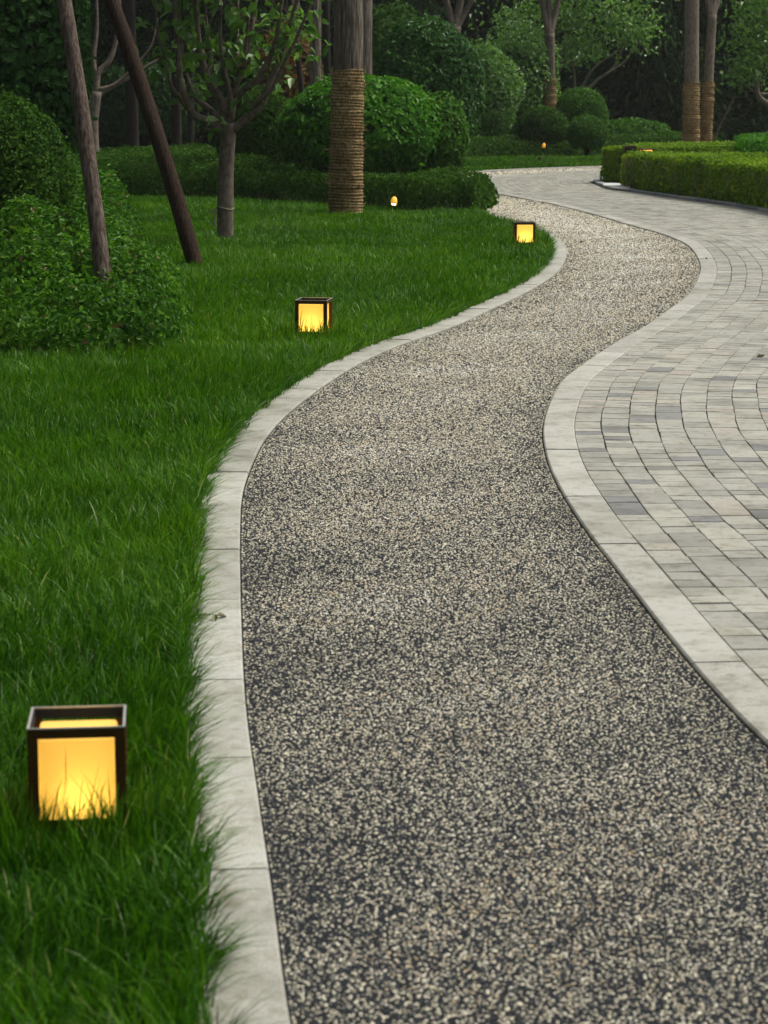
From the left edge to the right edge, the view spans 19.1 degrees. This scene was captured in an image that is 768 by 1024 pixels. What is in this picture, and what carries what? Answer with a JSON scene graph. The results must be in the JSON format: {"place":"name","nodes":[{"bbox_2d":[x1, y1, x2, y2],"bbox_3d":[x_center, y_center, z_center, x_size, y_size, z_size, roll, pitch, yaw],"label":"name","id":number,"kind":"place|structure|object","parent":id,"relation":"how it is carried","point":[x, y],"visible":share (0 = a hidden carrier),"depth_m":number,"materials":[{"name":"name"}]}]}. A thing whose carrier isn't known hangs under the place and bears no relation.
{"place":"outdoors","nodes":[
{"label":"outdoors","id":0,"kind":"place"},
{"bbox_2d":[0,151,602,1023],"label":"lawn ground","id":1,"kind":"structure","parent":0,"point":[130,785],"depth_m":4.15,"materials":[{"name":"green plant"}]},
{"bbox_2d":[0,84,84,251],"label":"round shrub","id":2,"kind":"object","parent":1,"relation":"on","point":[30,156],"visible":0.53,"depth_m":15.77,"materials":[{"name":"green plant"}]},
{"bbox_2d":[0,0,97,169],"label":"broadleaf shrub","id":3,"kind":"object","parent":1,"relation":"on","point":[33,65],"visible":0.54,"depth_m":21.59,"materials":[{"name":"green plant"}]},
{"bbox_2d":[26,705,127,851],"bbox_3d":[-0.620,0.554,4.647,0.194,0.283,0.194,-1,8,-6],"label":"garden lantern","id":4,"kind":"object","parent":1,"relation":"on","point":[87,747],"visible":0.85,"depth_m":4.56,"materials":[{"name":"yellow glass"}]},
{"bbox_2d":[40,0,124,146],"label":"conifer","id":5,"kind":"object","parent":1,"relation":"on","point":[92,32],"visible":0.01,"depth_m":57.51,"materials":[{"name":"green plant"}]},
{"bbox_2d":[56,0,111,316],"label":"support pole","id":6,"kind":"object","parent":1,"relation":"on","point":[91,181],"visible":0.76,"depth_m":13.76,"materials":[{"name":"brown wood"}]},
{"bbox_2d":[0,148,194,358],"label":"groundcover bed","id":7,"kind":"object","parent":1,"relation":"on","point":[56,278],"visible":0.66,"depth_m":13.48,"materials":[{"name":"green plant"}]},
{"bbox_2d":[90,0,158,156],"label":"tree","id":8,"kind":"object","parent":1,"relation":"on","point":[98,92],"visible":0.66,"depth_m":37.37,"materials":[{"name":"grey plant"}]},
{"bbox_2d":[122,0,138,147],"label":"tree","id":9,"kind":"object","parent":1,"relation":"on","point":[131,110],"visible":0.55,"depth_m":45.17,"materials":[{"name":"brown plant"}]},
{"bbox_2d":[68,0,208,148],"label":"conifer","id":10,"kind":"object","parent":1,"relation":"on","point":[106,29],"visible":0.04,"depth_m":55.92,"materials":[{"name":"green plant"}]},
{"bbox_2d":[91,58,201,146],"bbox_3d":[-5.404,-9.068,51.207,2.690,2.192,1.926,0,11,0],"label":"dim shrub","id":11,"kind":"object","parent":1,"relation":"on","point":[112,120],"visible":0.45,"depth_m":50.71,"materials":[{"name":"green plant"}]},
{"bbox_2d":[103,0,202,266],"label":"support pole","id":12,"kind":"object","parent":1,"relation":"on","point":[168,172],"visible":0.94,"depth_m":19.08,"materials":[{"name":"brown wood"}]},
{"bbox_2d":[171,0,181,145],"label":"tree","id":13,"kind":"object","parent":1,"relation":"on","point":[176,126],"visible":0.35,"depth_m":46.23,"materials":[{"name":"brown plant"}]},
{"bbox_2d":[187,0,193,144],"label":"tree","id":14,"kind":"object","parent":1,"relation":"on","point":[190,129],"visible":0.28,"depth_m":49.22,"materials":[{"name":"brown plant"}]},
{"bbox_2d":[112,0,275,148],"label":"conifer","id":15,"kind":"object","parent":1,"relation":"on","point":[213,18],"visible":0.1,"depth_m":53.17,"materials":[{"name":"green plant"}]},
{"bbox_2d":[135,0,331,239],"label":"tree","id":16,"kind":"object","parent":1,"relation":"on","point":[224,126],"visible":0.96,"depth_m":21.99,"materials":[{"name":"green plant"}]},
{"bbox_2d":[212,207,233,225],"bbox_3d":[-1.559,-2.889,22.311,0.179,0.189,0.202,6,12,31],"label":"string tie","id":17,"kind":"object","parent":16,"relation":"attached to","point":[214,218],"visible":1,"depth_m":22.27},
{"bbox_2d":[214,84,288,171],"bbox_3d":[-1.912,-5.504,33.569,1.208,1.614,1.084,0,11,0],"label":"dark shrub","id":18,"kind":"object","parent":1,"relation":"on","point":[255,134],"visible":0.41,"depth_m":33.18,"materials":[{"name":"green plant"}]},
{"bbox_2d":[252,0,303,40],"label":"conifer","id":19,"kind":"object","parent":1,"relation":"on","point":[277,1],"visible":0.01,"depth_m":65.83,"materials":[{"name":"green plant"}]},
{"bbox_2d":[73,142,499,210],"bbox_3d":[-2.472,-5.098,34.335,5.494,0.783,15.039,-3,11,-14],"label":"hedge","id":20,"kind":"object","parent":1,"relation":"on","point":[136,168],"visible":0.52,"depth_m":30.01,"materials":[{"name":"green plant"}]},
{"bbox_2d":[255,20,323,102],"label":"shrub","id":21,"kind":"object","parent":1,"relation":"on","point":[289,92],"visible":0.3,"depth_m":47.71,"materials":[{"name":"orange plant"}]},
{"bbox_2d":[286,0,298,112],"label":"tree","id":22,"kind":"object","parent":1,"relation":"on","point":[287,6],"visible":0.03,"depth_m":50.72,"materials":[{"name":"brown plant"}]},
{"bbox_2d":[288,0,303,92],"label":"tree","id":23,"kind":"object","parent":1,"relation":"on","point":[299,73],"visible":0.24,"depth_m":39.24,"materials":[{"name":"brown plant"}]},
{"bbox_2d":[268,0,333,67],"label":"conifer","id":24,"kind":"object","parent":1,"relation":"on","point":[301,2],"visible":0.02,"depth_m":65.74,"materials":[{"name":"green plant"}]},
{"bbox_2d":[295,297,332,337],"bbox_3d":[-0.422,-1.142,13.761,0.194,0.283,0.194,2,11,9],"label":"garden lantern","id":25,"kind":"object","parent":1,"relation":"on","point":[318,310],"visible":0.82,"depth_m":13.68,"materials":[{"name":"yellow glass"}]},
{"bbox_2d":[309,0,320,85],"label":"tree","id":26,"kind":"object","parent":1,"relation":"on","point":[315,68],"visible":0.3,"depth_m":42.07,"materials":[{"name":"grey plant"}]},
{"bbox_2d":[323,0,330,78],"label":"tree","id":27,"kind":"object","parent":1,"relation":"on","point":[326,29],"visible":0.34,"depth_m":44.99,"materials":[{"name":"grey plant"}]},
{"bbox_2d":[321,0,368,214],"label":"tree","id":28,"kind":"object","parent":1,"relation":"on","point":[345,175],"visible":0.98,"depth_m":26.49,"materials":[{"name":"brown plant"}]},
{"bbox_2d":[269,71,443,177],"bbox_3d":[-0.361,-5.078,30.805,2.354,1.791,1.965,0,11,0],"label":"bright shrub","id":29,"kind":"object","parent":1,"relation":"on","point":[399,127],"visible":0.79,"depth_m":30.21,"materials":[{"name":"green plant"}]},
{"bbox_2d":[363,0,371,74],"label":"tree","id":30,"kind":"object","parent":1,"relation":"on","point":[367,34],"visible":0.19,"depth_m":32.70,"materials":[{"name":"grey plant"}]},
{"bbox_2d":[321,0,444,67],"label":"conifer","id":31,"kind":"object","parent":1,"relation":"on","point":[417,7],"visible":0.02,"depth_m":62.97,"materials":[{"name":"green plant"}]},
{"bbox_2d":[183,166,601,1023],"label":"lawn kerb","id":32,"kind":"structure","parent":1,"relation":"on","point":[245,808],"depth_m":5.39,"materials":[{"name":"stone"}]},
{"bbox_2d":[197,612,224,620],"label":"leaf sprig","id":33,"kind":"object","parent":32,"relation":"on","point":[218,614],"visible":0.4,"depth_m":6.48,"materials":[{"name":"green plant"}]},
{"bbox_2d":[391,196,396,210],"bbox_3d":[0.121,-3.728,27.705,0.077,0.190,0.092,0,11,0],"label":"garden spotlight","id":34,"kind":"object","parent":1,"relation":"on","point":[393,200],"visible":0.98,"depth_m":27.67,"materials":[{"name":"yellow metal"}]},
{"bbox_2d":[372,0,418,65],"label":"dim shrub","id":35,"kind":"object","parent":1,"relation":"on","point":[382,24],"visible":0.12,"depth_m":50.44,"materials":[{"name":"green plant"}]},
{"bbox_2d":[372,8,488,149],"bbox_3d":[0.658,-6.516,35.919,1.981,2.750,1.996,0,11,0],"label":"tall dark shrub","id":36,"kind":"object","parent":1,"relation":"on","point":[425,54],"visible":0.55,"depth_m":35.29,"materials":[{"name":"green plant"}]},
{"bbox_2d":[417,90,470,177],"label":"glossy shrub","id":37,"kind":"object","parent":1,"relation":"on","point":[453,140],"visible":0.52,"depth_m":30.85,"materials":[{"name":"green plant"}]},
{"bbox_2d":[443,0,473,40],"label":"tree","id":38,"kind":"object","parent":1,"relation":"on","point":[458,17],"visible":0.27,"depth_m":54.80,"materials":[{"name":"grey plant"}]},
{"bbox_2d":[413,0,556,130],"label":"conifer","id":39,"kind":"object","parent":1,"relation":"on","point":[477,29],"visible":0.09,"depth_m":65.49,"materials":[{"name":"green plant"}]},
{"bbox_2d":[461,38,526,152],"bbox_3d":[2.048,-9.469,52.138,2.392,2.636,2.011,0,11,0],"label":"loose shrub","id":40,"kind":"object","parent":1,"relation":"on","point":[499,105],"visible":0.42,"depth_m":51.68,"materials":[{"name":"green plant"}]},
{"bbox_2d":[454,0,559,123],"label":"conifer","id":41,"kind":"object","parent":1,"relation":"on","point":[537,21],"depth_m":70.53,"materials":[{"name":"green plant"}]},
{"bbox_2d":[480,8,562,131],"bbox_3d":[3.187,-10.179,53.963,2.110,3.366,1.996,0,11,0],"label":"loose shrub","id":42,"kind":"object","parent":1,"relation":"on","point":[529,61],"visible":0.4,"depth_m":53.45,"materials":[{"name":"green plant"}]},
{"bbox_2d":[513,221,534,244],"bbox_3d":[1.327,-2.610,21.668,0.194,0.283,0.194,0,11,-2],"label":"garden lantern","id":43,"kind":"object","parent":1,"relation":"on","point":[523,229],"visible":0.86,"depth_m":21.58,"materials":[{"name":"yellow glass"}]},
{"bbox_2d":[513,105,568,154],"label":"ball shrub","id":44,"kind":"object","parent":1,"relation":"on","point":[544,123],"visible":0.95,"depth_m":49.40,"materials":[{"name":"green plant"}]},
{"bbox_2d":[539,0,560,108],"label":"tree","id":45,"kind":"object","parent":1,"relation":"on","point":[549,16],"visible":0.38,"depth_m":53.37,"materials":[{"name":"brown plant"}]},
{"bbox_2d":[468,0,681,93],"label":"tree","id":46,"kind":"object","parent":1,"relation":"on","point":[569,39],"visible":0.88,"depth_m":56.59,"materials":[{"name":"green plant"}]},
{"bbox_2d":[555,86,609,125],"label":"ball shrub","id":47,"kind":"object","parent":1,"relation":"on","point":[573,103],"visible":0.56,"depth_m":51.33,"materials":[{"name":"green plant"}]},
{"bbox_2d":[564,113,607,154],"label":"ball shrub","id":48,"kind":"object","parent":1,"relation":"on","point":[586,133],"visible":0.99,"depth_m":48.66,"materials":[{"name":"green plant"}]},
{"bbox_2d":[467,129,724,156],"bbox_3d":[4.698,-8.277,51.672,7.642,0.663,11.473,0,11,0],"label":"hedge","id":49,"kind":"object","parent":1,"relation":"on","point":[491,144],"visible":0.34,"depth_m":49.63,"materials":[{"name":"green plant"}]},
{"bbox_2d":[535,0,665,122],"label":"conifer","id":50,"kind":"object","parent":1,"relation":"on","point":[559,42],"visible":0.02,"depth_m":65.09,"materials":[{"name":"green plant"}]},
{"bbox_2d":[489,169,767,746],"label":"road kerb","id":51,"kind":"structure","parent":1,"relation":"on","point":[735,683],"depth_m":7.66,"materials":[{"name":"stone"}]},
{"bbox_2d":[622,145,636,152],"bbox_3d":[3.853,-5.435,35.911,0.194,0.642,0.194,-1,11,-3],"label":"garden lantern","id":52,"kind":"object","parent":1,"relation":"on","point":[630,147],"visible":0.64,"depth_m":35.78,"materials":[{"name":"brown metal"}]},
{"bbox_2d":[606,117,674,134],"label":"dim shrub","id":53,"kind":"object","parent":1,"relation":"on","point":[630,125],"visible":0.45,"depth_m":55.74,"materials":[{"name":"green plant"}]},
{"bbox_2d":[639,148,653,150],"bbox_3d":[4.055,-5.320,35.373,0.194,0.610,0.194,-1,11,-6],"label":"garden lantern","id":54,"kind":"object","parent":1,"relation":"on","point":[647,149],"visible":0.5,"depth_m":35.23,"materials":[{"name":"yellow metal"}]},
{"bbox_2d":[555,0,744,141],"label":"conifer","id":55,"kind":"object","parent":1,"relation":"on","point":[638,98],"visible":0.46,"depth_m":61.75,"materials":[{"name":"green plant"}]},
{"bbox_2d":[593,177,767,212],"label":"curb","id":56,"kind":"structure","parent":1,"relation":"on","point":[597,181],"depth_m":30.75,"materials":[{"name":"grey stone"}]},
{"bbox_2d":[680,0,701,141],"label":"tree","id":57,"kind":"object","parent":1,"relation":"on","point":[690,117],"visible":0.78,"depth_m":45.56,"materials":[{"name":"brown plant"}]},
{"bbox_2d":[699,0,720,141],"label":"tree","id":58,"kind":"object","parent":1,"relation":"on","point":[707,100],"visible":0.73,"depth_m":45.99,"materials":[{"name":"brown plant"}]},
{"bbox_2d":[660,0,767,139],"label":"conifer","id":59,"kind":"object","parent":1,"relation":"on","point":[757,110],"visible":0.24,"depth_m":62.77,"materials":[{"name":"green plant"}]},
{"bbox_2d":[712,100,733,141],"bbox_3d":[6.832,-7.842,46.550,0.566,1.088,0.058,0,11,0],"label":"support pole","id":60,"kind":"object","parent":1,"relation":"on","point":[722,120],"visible":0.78,"depth_m":46.51,"materials":[{"name":"brown wood"}]},
{"bbox_2d":[704,0,767,108],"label":"tree","id":61,"kind":"object","parent":1,"relation":"on","point":[759,48],"visible":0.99,"depth_m":48.86,"materials":[{"name":"green plant"}]},
{"bbox_2d":[738,51,767,131],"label":"conifer","id":62,"kind":"object","parent":1,"relation":"on","point":[749,106],"visible":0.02,"depth_m":64.76,"materials":[{"name":"green plant"}]},
{"label":"planting bed","id":63,"kind":"structure","parent":1,"relation":"on","visible":0},
{"bbox_2d":[603,183,630,189],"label":"stone slab","id":64,"kind":"structure","parent":63,"relation":"on","point":[616,186],"depth_m":33.92,"materials":[{"name":"white stone"}]},
{"bbox_2d":[599,140,766,182],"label":"box hedge","id":65,"kind":"object","parent":63,"relation":"on","point":[610,168],"visible":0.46,"depth_m":36.13,"materials":[{"name":"green plant"}]},
{"bbox_2d":[619,149,767,207],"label":"box hedge","id":66,"kind":"object","parent":63,"relation":"on","point":[730,176],"visible":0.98,"depth_m":30.90,"materials":[{"name":"green plant"}]},
{"bbox_2d":[732,131,767,152],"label":"broadleaf hedge","id":67,"kind":"object","parent":63,"relation":"on","point":[755,140],"visible":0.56,"depth_m":35.31,"materials":[{"name":"green plant"}]},
{"bbox_2d":[240,167,767,1023],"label":"gravel path","id":68,"kind":"structure","parent":0,"point":[492,879],"depth_m":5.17,"materials":[{"name":"grey gravel"}]},
{"bbox_2d":[490,170,767,686],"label":"paved road","id":69,"kind":"structure","parent":0,"point":[679,406],"depth_m":10.28,"materials":[{"name":"grey stone"}]}
]}

